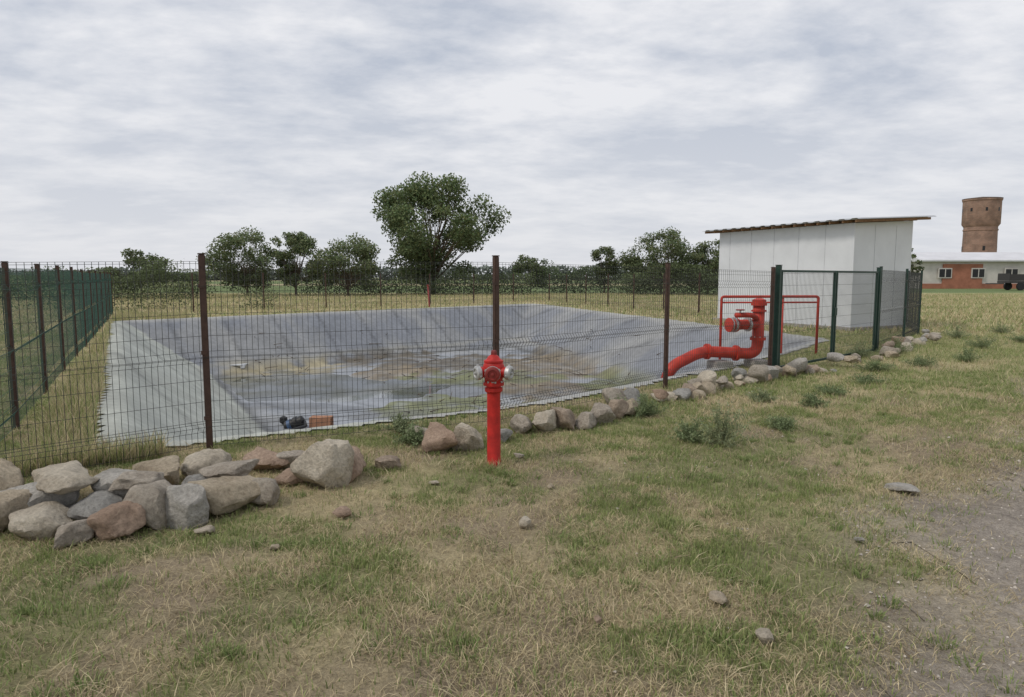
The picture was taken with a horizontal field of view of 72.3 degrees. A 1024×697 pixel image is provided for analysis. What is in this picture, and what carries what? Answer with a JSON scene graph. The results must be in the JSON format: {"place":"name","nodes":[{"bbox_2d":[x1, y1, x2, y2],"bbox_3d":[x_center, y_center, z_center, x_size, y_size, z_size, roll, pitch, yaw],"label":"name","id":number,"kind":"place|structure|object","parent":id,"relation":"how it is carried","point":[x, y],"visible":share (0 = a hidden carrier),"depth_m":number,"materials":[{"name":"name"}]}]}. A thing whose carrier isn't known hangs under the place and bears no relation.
{"place":"outdoors","nodes":[
{"label":"outdoors","id":0,"kind":"place"},
{"bbox_2d":[219,348,516,408],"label":"pond water","id":1,"kind":"structure","parent":0,"point":[344,384],"depth_m":22.87,"materials":[{"name":"grey liquid"}]},
{"bbox_2d":[0,277,1023,696],"bbox_3d":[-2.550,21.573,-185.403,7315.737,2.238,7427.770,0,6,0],"label":"ground","id":2,"kind":"structure","parent":0,"point":[336,665],"depth_m":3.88,"materials":[{"name":"green plant"}]},
{"bbox_2d":[0,261,112,440],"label":"wire fence","id":3,"kind":"object","parent":2,"relation":"on","point":[85,323],"visible":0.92,"depth_m":10.10,"materials":[{"name":"green metal"}]},
{"bbox_2d":[0,258,220,299],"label":"hedge","id":4,"kind":"object","parent":2,"relation":"on","point":[139,276],"visible":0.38,"depth_m":50.74,"materials":[{"name":"green plant"}]},
{"bbox_2d":[101,248,168,294],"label":"broadleaf tree","id":5,"kind":"object","parent":2,"relation":"on","point":[130,254],"visible":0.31,"depth_m":54.61,"materials":[{"name":"green plant"}]},
{"bbox_2d":[0,278,289,311],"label":"hedge","id":6,"kind":"object","parent":2,"relation":"on","point":[177,299],"visible":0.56,"depth_m":35.07,"materials":[{"name":"green plant"}]},
{"bbox_2d":[193,525,214,533],"bbox_3d":[-1.941,1.146,4.436,0.118,0.054,0.117,4,7,36],"label":"loose stone","id":7,"kind":"object","parent":2,"relation":"on","point":[205,529],"visible":0.95,"depth_m":4.41,"materials":[{"name":"grey stone"}]},
{"bbox_2d":[196,225,284,295],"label":"broadleaf tree","id":8,"kind":"object","parent":2,"relation":"on","point":[238,239],"visible":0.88,"depth_m":58.26,"materials":[{"name":"green plant"}]},
{"bbox_2d":[269,544,279,549],"bbox_3d":[-1.402,1.173,4.142,0.062,0.030,0.046,-3,7,-30],"label":"loose stone","id":9,"kind":"object","parent":2,"relation":"on","point":[275,546],"visible":0.99,"depth_m":4.13,"materials":[{"name":"beige stone"}]},
{"bbox_2d":[266,231,323,295],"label":"broadleaf tree","id":10,"kind":"object","parent":2,"relation":"on","point":[299,243],"visible":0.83,"depth_m":59.23,"materials":[{"name":"green plant"}]},
{"bbox_2d":[109,273,549,312],"bbox_3d":[-7.134,-3.085,38.076,26.168,2.020,0.068,-5,8,-42],"label":"wire fence","id":11,"kind":"object","parent":2,"relation":"on","point":[325,287],"visible":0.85,"depth_m":35.61,"materials":[{"name":"metal"}]},
{"bbox_2d":[1,263,673,280],"bbox_3d":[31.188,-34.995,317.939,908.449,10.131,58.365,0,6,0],"label":"distant tree line","id":12,"kind":"object","parent":2,"relation":"on","point":[386,274],"visible":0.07,"depth_m":332.38,"materials":[{"name":"green plant"}]},
{"bbox_2d":[332,506,350,517],"bbox_3d":[-1.143,1.096,4.678,0.113,0.062,0.140,-3,7,-29],"label":"loose stone","id":13,"kind":"object","parent":2,"relation":"on","point":[342,511],"visible":1,"depth_m":4.64,"materials":[{"name":"brown stone"}]},
{"bbox_2d":[301,232,383,295],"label":"broadleaf tree","id":14,"kind":"object","parent":2,"relation":"on","point":[340,259],"visible":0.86,"depth_m":58.42,"materials":[{"name":"green plant"}]},
{"bbox_2d":[0,253,775,476],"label":"wire fence","id":15,"kind":"object","parent":2,"relation":"on","point":[495,279],"visible":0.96,"depth_m":6.90,"materials":[{"name":"brown metal"}]},
{"bbox_2d":[380,411,423,434],"bbox_3d":[-1.081,0.756,7.104,0.397,0.238,0.439,2,6,16],"label":"weed plant","id":16,"kind":"object","parent":2,"relation":"on","point":[401,427],"visible":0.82,"depth_m":7.05,"materials":[{"name":"green plant"}]},
{"bbox_2d":[391,422,424,447],"bbox_3d":[-0.946,0.823,6.714,0.381,0.225,0.388,3,7,28],"label":"weed plant","id":17,"kind":"object","parent":2,"relation":"on","point":[412,436],"visible":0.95,"depth_m":6.66,"materials":[{"name":"green plant"}]},
{"bbox_2d":[427,284,429,305],"bbox_3d":[-4.301,-2.135,37.175,0.403,2.512,0.400,-1,6,-11],"label":"rusty marker pole","id":18,"kind":"object","parent":2,"relation":"on","point":[428,295],"visible":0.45,"depth_m":37.07,"materials":[{"name":"brown metal"}]},
{"bbox_2d":[371,170,511,293],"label":"broadleaf tree","id":19,"kind":"object","parent":2,"relation":"on","point":[416,249],"visible":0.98,"depth_m":63.13,"materials":[{"name":"green plant"}]},
{"bbox_2d":[96,304,827,447],"bbox_3d":[-1.261,0.168,24.283,22.132,2.135,29.159,-3,7,-29],"label":"pond liner","id":20,"kind":"object","parent":2,"relation":"on","point":[384,324],"visible":0.56,"depth_m":25.67,"materials":[{"name":"grey plastic"}]},
{"bbox_2d":[230,363,246,367],"bbox_3d":[-10.550,0.629,26.524,1.205,0.140,1.067,0,6,0],"label":"scrap","id":21,"kind":"object","parent":20,"relation":"on","point":[243,365],"visible":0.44,"depth_m":26.14,"materials":[{"name":"white metal"}]},
{"bbox_2d":[279,416,306,429],"bbox_3d":[-5.124,1.819,16.189,0.780,0.385,1.623,-1,6,-7],"label":"submersible pump","id":22,"kind":"object","parent":20,"relation":"on","point":[285,422],"visible":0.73,"depth_m":16.45,"materials":[{"name":"black metal"}]},
{"bbox_2d":[309,415,333,427],"bbox_3d":[-4.500,1.729,16.541,0.500,0.245,0.295,0,6,0],"label":"hollow brick block","id":23,"kind":"object","parent":20,"relation":"on","point":[323,419],"depth_m":16.40,"materials":[{"name":"orange brick"}]},
{"bbox_2d":[254,329,662,412],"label":"weeds","id":24,"kind":"object","parent":20,"relation":"on","point":[465,372],"visible":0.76,"depth_m":25.12,"materials":[{"name":"green plant"}]},
{"bbox_2d":[0,329,941,549],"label":"stone border","id":25,"kind":"object","parent":2,"relation":"on","point":[149,493],"visible":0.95,"depth_m":4.97,"materials":[{"name":"grey stone"}]},
{"bbox_2d":[240,260,718,294],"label":"hedge","id":26,"kind":"object","parent":2,"relation":"on","point":[458,274],"visible":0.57,"depth_m":63.19,"materials":[{"name":"green plant"}]},
{"bbox_2d":[473,350,513,468],"bbox_3d":[-0.150,0.541,5.900,0.300,1.052,0.265,-5,7,-38],"label":"fire hydrant","id":27,"kind":"object","parent":2,"relation":"on","point":[493,371],"visible":0.91,"depth_m":5.88,"materials":[{"name":"red metal"}]},
{"bbox_2d":[476,455,513,469],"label":"grass tuft","id":28,"kind":"object","parent":2,"relation":"on","point":[504,459],"visible":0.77,"depth_m":5.94,"materials":[{"name":"green plant"}]},
{"bbox_2d":[514,453,523,457],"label":"loose stone","id":29,"kind":"object","parent":2,"relation":"on","point":[518,455],"visible":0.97,"depth_m":6.20,"materials":[{"name":"grey stone"}]},
{"bbox_2d":[519,516,530,527],"bbox_3d":[0.084,1.107,4.467,0.078,0.067,0.116,0,6,0],"label":"loose stone","id":30,"kind":"object","parent":2,"relation":"on","point":[524,521],"visible":1,"depth_m":4.42,"materials":[{"name":"grey stone"}]},
{"bbox_2d":[510,254,551,288],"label":"broadleaf tree","id":31,"kind":"object","parent":2,"relation":"on","point":[522,259],"visible":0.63,"depth_m":73.90,"materials":[{"name":"green plant"}]},
{"bbox_2d":[594,615,601,623],"bbox_3d":[0.394,1.257,3.248,0.043,0.028,0.046,-3,7,-30],"label":"loose stone","id":32,"kind":"object","parent":2,"relation":"on","point":[598,619],"visible":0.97,"depth_m":3.23,"materials":[{"name":"beige stone"}]},
{"bbox_2d":[590,246,618,292],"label":"broadleaf tree","id":33,"kind":"object","parent":2,"relation":"on","point":[609,257],"visible":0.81,"depth_m":69.10,"materials":[{"name":"green plant"}]},
{"bbox_2d":[532,259,716,293],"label":"hedge","id":34,"kind":"object","parent":2,"relation":"on","point":[577,274],"visible":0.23,"depth_m":69.35,"materials":[{"name":"green plant"}]},
{"bbox_2d":[549,273,718,314],"bbox_3d":[5.751,-2.972,37.128,0.068,2.026,20.639,-2,6,-18],"label":"wire fence","id":35,"kind":"object","parent":2,"relation":"on","point":[642,296],"visible":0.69,"depth_m":35.08,"materials":[{"name":"metal"}]},
{"bbox_2d":[621,256,649,286],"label":"broadleaf tree","id":36,"kind":"object","parent":2,"relation":"on","point":[634,259],"visible":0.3,"depth_m":65.75,"materials":[{"name":"green plant"}]},
{"bbox_2d":[630,392,666,417],"bbox_3d":[1.490,0.631,8.040,0.488,0.319,0.476,-2,6,-22],"label":"weed plant","id":37,"kind":"object","parent":2,"relation":"on","point":[646,409],"visible":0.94,"depth_m":7.95,"materials":[{"name":"green plant"}]},
{"bbox_2d":[614,226,698,290],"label":"broadleaf tree","id":38,"kind":"object","parent":2,"relation":"on","point":[674,245],"visible":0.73,"depth_m":64.48,"materials":[{"name":"green plant"}]},
{"bbox_2d":[667,419,712,443],"bbox_3d":[1.743,0.814,6.906,0.454,0.266,0.383,-5,8,-41],"label":"weed plant","id":39,"kind":"object","parent":2,"relation":"on","point":[683,434],"visible":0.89,"depth_m":6.88,"materials":[{"name":"green plant"}]},
{"bbox_2d":[680,238,719,293],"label":"broadleaf tree","id":40,"kind":"object","parent":2,"relation":"on","point":[699,255],"visible":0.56,"depth_m":63.16,"materials":[{"name":"green plant"}]},
{"bbox_2d":[661,298,767,377],"bbox_3d":[3.549,0.245,12.409,2.170,2.257,0.511,-1,6,-10],"label":"red water pipe","id":41,"kind":"object","parent":2,"relation":"on","point":[705,350],"visible":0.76,"depth_m":12.39,"materials":[{"name":"metal"}]},
{"bbox_2d":[709,590,727,603],"bbox_3d":[1.012,1.224,3.435,0.093,0.045,0.113,0,6,0],"label":"loose stone","id":42,"kind":"object","parent":2,"relation":"on","point":[719,597],"visible":0.99,"depth_m":3.42,"materials":[{"name":"beige stone"}]},
{"bbox_2d":[687,398,762,446],"bbox_3d":[2.039,0.712,6.645,0.749,0.493,0.716,0,6,0],"label":"weed plant","id":43,"kind":"object","parent":2,"relation":"on","point":[724,436],"visible":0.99,"depth_m":6.69,"materials":[{"name":"green plant"}]},
{"bbox_2d":[744,387,780,402],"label":"weed plant","id":44,"kind":"object","parent":2,"relation":"on","point":[764,395],"visible":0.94,"depth_m":8.97,"materials":[{"name":"green plant"}]},
{"bbox_2d":[755,627,773,643],"bbox_3d":[1.113,1.271,3.099,0.078,0.046,0.076,-4,7,-32],"label":"loose stone","id":45,"kind":"object","parent":2,"relation":"on","point":[765,635],"visible":0.98,"depth_m":3.08,"materials":[{"name":"grey stone"}]},
{"bbox_2d":[718,295,819,359],"bbox_3d":[5.325,-0.139,14.540,2.111,1.928,0.064,0,6,-4],"label":"red pipe frame","id":46,"kind":"object","parent":2,"relation":"on","point":[762,296],"visible":0.69,"depth_m":14.46,"materials":[{"name":"paint"}]},
{"bbox_2d":[763,412,796,431],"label":"weed plant","id":47,"kind":"object","parent":2,"relation":"on","point":[779,423],"visible":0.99,"depth_m":7.38,"materials":[{"name":"green plant"}]},
{"bbox_2d":[713,318,907,330],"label":"plinth","id":48,"kind":"structure","parent":2,"relation":"on","point":[821,326],"depth_m":21.80,"materials":[{"name":"concrete"}]},
{"bbox_2d":[717,223,855,326],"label":"wall front","id":49,"kind":"structure","parent":48,"relation":"on","point":[741,250],"depth_m":22.85,"materials":[{"name":"white metal"}]},
{"bbox_2d":[795,242,798,322],"bbox_3d":[9.224,-2.309,22.655,0.006,3.190,0.010,-3,7,-27],"label":"panel joint","id":50,"kind":"object","parent":49,"relation":"attached to","point":[797,274],"visible":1,"depth_m":22.67,"materials":[{"name":"white metal"}]},
{"bbox_2d":[821,231,825,324],"bbox_3d":[9.686,-2.219,21.773,0.006,3.190,0.010,-3,7,-27],"label":"panel joint","id":51,"kind":"object","parent":49,"relation":"attached to","point":[823,276],"visible":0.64,"depth_m":21.77,"materials":[{"name":"white metal"}]},
{"bbox_2d":[849,223,855,321],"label":"corner trim","id":52,"kind":"structure","parent":49,"relation":"attached to","point":[852,274],"depth_m":20.83,"materials":[{"name":"white metal"}]},
{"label":"rafter","id":53,"kind":"object","parent":49,"relation":"on","visible":0},
{"bbox_2d":[703,215,935,231],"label":"corrugated roof","id":54,"kind":"structure","parent":53,"relation":"on","point":[821,221],"depth_m":21.64,"materials":[{"name":"grey metal"}]},
{"bbox_2d":[782,225,805,227],"bbox_3d":[10.287,-4.121,23.419,3.498,0.278,0.055,-3,7,-27],"label":"rafter","id":55,"kind":"object","parent":54,"relation":"attached to","point":[786,226],"visible":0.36,"depth_m":22.69,"materials":[{"name":"brown wood"}]},
{"bbox_2d":[793,224,804,226],"bbox_3d":[10.490,-4.081,23.029,3.498,0.278,0.055,-3,7,-27],"label":"rafter","id":56,"kind":"object","parent":54,"relation":"attached to","point":[798,225],"visible":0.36,"depth_m":22.30,"materials":[{"name":"brown wood"}]},
{"bbox_2d":[804,223,818,225],"bbox_3d":[10.694,-4.042,22.640,3.498,0.278,0.055,-3,7,-27],"label":"rafter","id":57,"kind":"object","parent":54,"relation":"attached to","point":[810,224],"visible":0.36,"depth_m":21.92,"materials":[{"name":"brown wood"}]},
{"bbox_2d":[816,222,831,224],"bbox_3d":[10.898,-4.002,22.251,3.498,0.278,0.055,-3,7,-27],"label":"rafter","id":58,"kind":"object","parent":54,"relation":"attached to","point":[822,223],"visible":0.36,"depth_m":21.55,"materials":[{"name":"brown wood"}]},
{"bbox_2d":[829,221,892,223],"bbox_3d":[11.101,-3.962,21.862,3.498,0.278,0.055,-3,7,-27],"label":"rafter","id":59,"kind":"object","parent":54,"relation":"attached to","point":[835,222],"visible":0.36,"depth_m":21.20,"materials":[{"name":"brown wood"}]},
{"bbox_2d":[842,220,916,222],"bbox_3d":[11.305,-3.923,21.473,3.498,0.278,0.055,-3,7,-27],"label":"rafter","id":60,"kind":"object","parent":54,"relation":"attached to","point":[848,221],"visible":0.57,"depth_m":20.89,"materials":[{"name":"brown wood"}]},
{"bbox_2d":[855,217,930,221],"bbox_3d":[11.508,-3.883,21.084,3.498,0.278,0.055,-3,7,-27],"label":"rafter","id":61,"kind":"object","parent":54,"relation":"attached to","point":[892,219],"visible":1,"depth_m":21.00,"materials":[{"name":"brown wood"}]},
{"bbox_2d":[852,221,911,326],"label":"wall side","id":62,"kind":"structure","parent":48,"relation":"on","point":[885,242],"depth_m":21.40,"materials":[{"name":"white metal"}]},
{"bbox_2d":[870,229,875,325],"bbox_3d":[10.994,-2.174,21.325,0.010,3.160,0.006,-3,7,-27],"label":"side joint","id":63,"kind":"object","parent":62,"relation":"attached to","point":[873,267],"visible":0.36,"depth_m":21.28,"materials":[{"name":"white metal"}]},
{"bbox_2d":[891,230,896,323],"bbox_3d":[11.881,-2.220,21.785,0.010,3.160,0.006,-3,7,-27],"label":"side joint","id":64,"kind":"object","parent":62,"relation":"attached to","point":[894,268],"visible":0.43,"depth_m":21.75,"materials":[{"name":"white metal"}]},
{"bbox_2d":[907,221,912,322],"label":"trim","id":65,"kind":"structure","parent":62,"relation":"attached to","point":[911,251],"depth_m":22.05,"materials":[{"name":"white metal"}]},
{"bbox_2d":[796,390,831,409],"bbox_3d":[3.768,0.638,8.720,0.412,0.224,0.455,3,7,31],"label":"weed plant","id":66,"kind":"object","parent":2,"relation":"on","point":[812,400],"visible":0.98,"depth_m":8.70,"materials":[{"name":"green plant"}]},
{"bbox_2d":[772,265,881,367],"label":"metal gate","id":67,"kind":"structure","parent":2,"relation":"on","point":[778,319],"depth_m":13.02,"materials":[{"name":"green metal"}]},
{"bbox_2d":[814,383,851,395],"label":"weed plant","id":68,"kind":"object","parent":2,"relation":"on","point":[837,392],"visible":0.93,"depth_m":9.64,"materials":[{"name":"green plant"}]},
{"bbox_2d":[854,537,864,540],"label":"loose stone","id":69,"kind":"object","parent":2,"relation":"on","point":[859,538],"visible":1,"depth_m":4.22,"materials":[{"name":"grey stone"}]},
{"bbox_2d":[845,341,882,357],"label":"weed plant","id":70,"kind":"object","parent":2,"relation":"on","point":[861,353],"visible":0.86,"depth_m":13.82,"materials":[{"name":"green plant"}]},
{"bbox_2d":[847,371,891,384],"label":"weed plant","id":71,"kind":"object","parent":2,"relation":"on","point":[866,379],"visible":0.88,"depth_m":10.61,"materials":[{"name":"green plant"}]},
{"bbox_2d":[853,357,897,371],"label":"weed plant","id":72,"kind":"object","parent":2,"relation":"on","point":[875,363],"visible":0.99,"depth_m":11.96,"materials":[{"name":"green plant"}]},
{"bbox_2d":[878,334,915,352],"bbox_3d":[8.038,-0.088,14.540,0.788,0.416,0.696,0,6,0],"label":"weed plant","id":73,"kind":"object","parent":2,"relation":"on","point":[903,349],"visible":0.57,"depth_m":14.51,"materials":[{"name":"green plant"}]},
{"bbox_2d":[878,266,922,348],"bbox_3d":[10.323,-1.071,18.349,0.550,2.038,8.880,4,7,32],"label":"wire fence","id":74,"kind":"object","parent":2,"relation":"on","point":[908,312],"visible":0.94,"depth_m":17.18,"materials":[{"name":"green metal"}]},
{"bbox_2d":[883,482,919,491],"bbox_3d":[3.005,1.068,5.368,0.188,0.047,0.239,-4,7,-32],"label":"loose stone","id":75,"kind":"object","parent":2,"relation":"on","point":[899,486],"visible":0.98,"depth_m":5.34,"materials":[{"name":"grey stone"}]},
{"bbox_2d":[910,262,921,288],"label":"gable wall","id":76,"kind":"structure","parent":2,"relation":"on","point":[915,265],"depth_m":98.72,"materials":[{"name":"paint"}]},
{"bbox_2d":[910,248,924,275],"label":"broadleaf tree","id":77,"kind":"object","parent":2,"relation":"on","point":[919,268],"visible":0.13,"depth_m":80.66,"materials":[{"name":"green plant"}]},
{"bbox_2d":[901,354,940,367],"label":"weed plant","id":78,"kind":"object","parent":2,"relation":"on","point":[918,360],"visible":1,"depth_m":12.63,"materials":[{"name":"green plant"}]},
{"bbox_2d":[940,322,971,337],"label":"weed plant","id":79,"kind":"object","parent":2,"relation":"on","point":[958,333],"visible":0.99,"depth_m":18.03,"materials":[{"name":"green plant"}]},
{"bbox_2d":[942,264,982,288],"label":"brick bay","id":80,"kind":"object","parent":2,"relation":"on","point":[961,278],"visible":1,"depth_m":97.20,"materials":[{"name":"red brick"}]},
{"bbox_2d":[938,268,951,277],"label":"window frame","id":81,"kind":"object","parent":80,"relation":"attached to","point":[944,268],"visible":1,"depth_m":97.02,"materials":[{"name":"white plastic"}]},
{"bbox_2d":[939,269,950,276],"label":"window glass","id":82,"kind":"object","parent":81,"relation":"in","point":[942,273],"visible":1,"depth_m":97.00,"materials":[{"name":"black glass"}]},
{"bbox_2d":[971,268,985,277],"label":"window frame","id":83,"kind":"object","parent":80,"relation":"attached to","point":[977,268],"visible":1,"depth_m":97.05,"materials":[{"name":"white plastic"}]},
{"bbox_2d":[972,269,984,276],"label":"window glass","id":84,"kind":"object","parent":83,"relation":"in","point":[981,272],"visible":1,"depth_m":96.98,"materials":[{"name":"black glass"}]},
{"bbox_2d":[922,284,1016,288],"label":"brick dado","id":85,"kind":"object","parent":2,"relation":"on","point":[984,286],"visible":0.4,"depth_m":97.37,"materials":[{"name":"red brick"}]},
{"bbox_2d":[950,345,988,361],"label":"weed plant","id":86,"kind":"object","parent":2,"relation":"on","point":[966,357],"visible":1,"depth_m":13.22,"materials":[{"name":"green plant"}]},
{"bbox_2d":[921,262,1023,283],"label":"building","id":87,"kind":"structure","parent":2,"relation":"on","point":[930,272],"depth_m":97.24,"materials":[{"name":"paint"}]},
{"bbox_2d":[911,252,1023,261],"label":"roof","id":88,"kind":"structure","parent":87,"relation":"on","point":[971,256],"depth_m":98.91,"materials":[{"name":"white metal"}]},
{"bbox_2d":[961,197,1003,251],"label":"brick water tower","id":89,"kind":"structure","parent":2,"relation":"on","point":[981,220],"depth_m":160.15,"materials":[{"name":"brown brick"}]},
{"bbox_2d":[958,335,1008,348],"bbox_3d":[10.468,-0.169,15.631,0.955,0.372,0.788,-3,6,-25],"label":"weed plant","id":90,"kind":"object","parent":2,"relation":"on","point":[980,344],"visible":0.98,"depth_m":15.55,"materials":[{"name":"green plant"}]},
{"bbox_2d":[986,322,1014,332],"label":"weed plant","id":91,"kind":"object","parent":2,"relation":"on","point":[1002,329],"visible":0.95,"depth_m":19.99,"materials":[{"name":"green plant"}]},
{"bbox_2d":[985,273,1023,290],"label":"farm trailer","id":92,"kind":"object","parent":2,"relation":"on","point":[1007,279],"visible":0.98,"depth_m":84.62,"materials":[{"name":"paint"}]},
{"bbox_2d":[1004,332,1023,342],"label":"weed plant","id":93,"kind":"object","parent":2,"relation":"on","point":[1020,338],"visible":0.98,"depth_m":17.09,"materials":[{"name":"green plant"}]},
{"bbox_2d":[0,0,1023,276],"label":"sky","id":94,"kind":"structure","parent":0,"point":[164,128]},
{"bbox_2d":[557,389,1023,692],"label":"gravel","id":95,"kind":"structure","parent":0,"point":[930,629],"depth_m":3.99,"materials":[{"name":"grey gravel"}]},
{"bbox_2d":[855,466,1023,696],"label":"dirt path","id":96,"kind":"structure","parent":0,"point":[993,523],"depth_m":3.50,"materials":[{"name":"grey gravel"}]},
{"bbox_2d":[1006,269,1017,273],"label":"window glass","id":97,"kind":"object","parent":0,"point":[1014,271],"visible":0.57,"depth_m":96.97,"materials":[{"name":"black glass"}]}
]}

